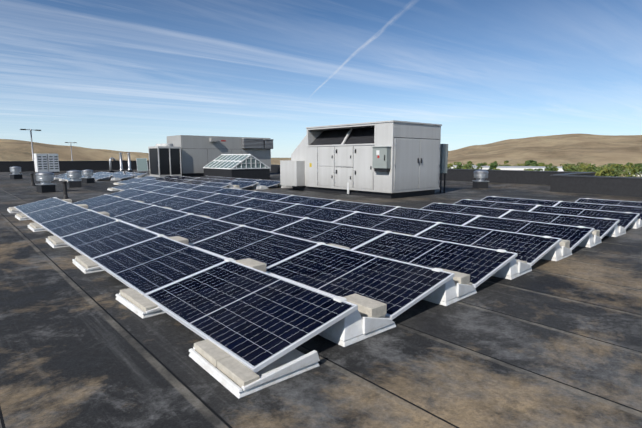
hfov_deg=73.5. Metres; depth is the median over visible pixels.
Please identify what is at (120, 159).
flue stack
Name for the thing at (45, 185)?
roof fan
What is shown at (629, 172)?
tree
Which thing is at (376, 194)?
hvac curb
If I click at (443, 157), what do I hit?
electrical cabinet
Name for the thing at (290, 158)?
valley ground
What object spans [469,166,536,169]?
building
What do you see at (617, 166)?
tree
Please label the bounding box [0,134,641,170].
hills
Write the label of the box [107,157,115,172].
gooseneck vent
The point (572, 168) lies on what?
tree
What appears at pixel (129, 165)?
flue stack
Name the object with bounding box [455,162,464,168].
tree
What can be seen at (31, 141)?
light pole
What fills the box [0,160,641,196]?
parapet walls
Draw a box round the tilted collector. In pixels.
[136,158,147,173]
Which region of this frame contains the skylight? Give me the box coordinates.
[203,154,269,179]
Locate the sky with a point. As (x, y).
(116, 75)
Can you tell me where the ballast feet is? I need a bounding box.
[7,173,641,398]
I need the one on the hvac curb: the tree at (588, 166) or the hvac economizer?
the hvac economizer
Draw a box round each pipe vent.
[29,173,35,185]
[61,181,69,199]
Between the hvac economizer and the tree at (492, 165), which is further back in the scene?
the tree at (492, 165)
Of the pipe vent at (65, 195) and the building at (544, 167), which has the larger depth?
the building at (544, 167)
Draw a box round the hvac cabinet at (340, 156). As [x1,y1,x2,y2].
[306,120,441,193]
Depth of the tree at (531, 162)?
477.37 m
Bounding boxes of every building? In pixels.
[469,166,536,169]
[535,166,563,170]
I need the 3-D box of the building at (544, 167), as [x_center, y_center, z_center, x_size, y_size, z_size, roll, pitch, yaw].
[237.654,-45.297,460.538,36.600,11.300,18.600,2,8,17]
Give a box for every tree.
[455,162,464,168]
[488,162,497,169]
[526,160,538,165]
[545,163,555,170]
[567,167,580,171]
[582,164,595,171]
[587,167,610,171]
[595,167,626,176]
[604,164,624,170]
[607,168,638,176]
[622,165,640,174]
[633,165,641,176]
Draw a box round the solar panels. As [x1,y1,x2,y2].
[15,171,641,372]
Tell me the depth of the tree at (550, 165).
428.56 m
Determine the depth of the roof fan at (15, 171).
29.99 m
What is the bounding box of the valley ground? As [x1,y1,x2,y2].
[271,158,641,176]
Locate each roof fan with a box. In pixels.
[10,166,22,178]
[35,172,55,192]
[66,170,81,187]
[81,169,94,182]
[472,170,488,187]
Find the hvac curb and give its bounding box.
[293,186,434,198]
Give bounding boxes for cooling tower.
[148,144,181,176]
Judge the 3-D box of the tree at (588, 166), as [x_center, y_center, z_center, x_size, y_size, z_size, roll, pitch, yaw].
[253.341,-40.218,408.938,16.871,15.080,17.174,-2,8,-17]
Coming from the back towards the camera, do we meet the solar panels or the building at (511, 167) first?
the building at (511, 167)
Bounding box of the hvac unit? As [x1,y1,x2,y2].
[167,135,273,176]
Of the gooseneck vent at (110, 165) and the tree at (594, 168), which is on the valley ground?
the tree at (594, 168)
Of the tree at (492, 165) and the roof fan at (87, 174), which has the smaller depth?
the roof fan at (87, 174)
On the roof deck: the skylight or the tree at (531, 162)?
the skylight
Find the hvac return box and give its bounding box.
[280,160,304,185]
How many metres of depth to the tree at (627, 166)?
433.51 m
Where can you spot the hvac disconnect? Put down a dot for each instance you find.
(381, 161)
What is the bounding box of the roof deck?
[0,169,641,427]
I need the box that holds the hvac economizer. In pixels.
[291,135,306,185]
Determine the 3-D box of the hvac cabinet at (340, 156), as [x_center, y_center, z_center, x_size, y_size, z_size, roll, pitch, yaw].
[2.136,-2.374,18.567,3.140,2.815,5.000,-7,10,-41]
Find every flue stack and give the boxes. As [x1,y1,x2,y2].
[119,152,123,171]
[127,152,132,171]
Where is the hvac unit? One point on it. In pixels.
(198, 153)
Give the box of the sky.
[0,0,641,157]
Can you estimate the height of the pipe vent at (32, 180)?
0.680 m
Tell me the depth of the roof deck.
3.42 m
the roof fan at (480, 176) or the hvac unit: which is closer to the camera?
the roof fan at (480, 176)
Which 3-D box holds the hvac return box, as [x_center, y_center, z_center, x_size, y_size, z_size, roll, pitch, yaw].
[-1.113,-1.939,20.277,1.100,1.160,1.250,-7,10,-41]
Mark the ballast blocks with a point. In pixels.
(237, 372)
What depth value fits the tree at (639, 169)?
343.63 m
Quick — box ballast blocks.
[9,176,638,386]
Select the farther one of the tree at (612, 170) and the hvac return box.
the tree at (612, 170)
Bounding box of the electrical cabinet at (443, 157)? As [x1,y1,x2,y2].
[439,144,447,192]
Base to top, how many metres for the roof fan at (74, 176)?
0.882 m
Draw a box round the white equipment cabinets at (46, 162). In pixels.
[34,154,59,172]
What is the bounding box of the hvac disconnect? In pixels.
[372,146,391,171]
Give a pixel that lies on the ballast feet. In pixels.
(352, 328)

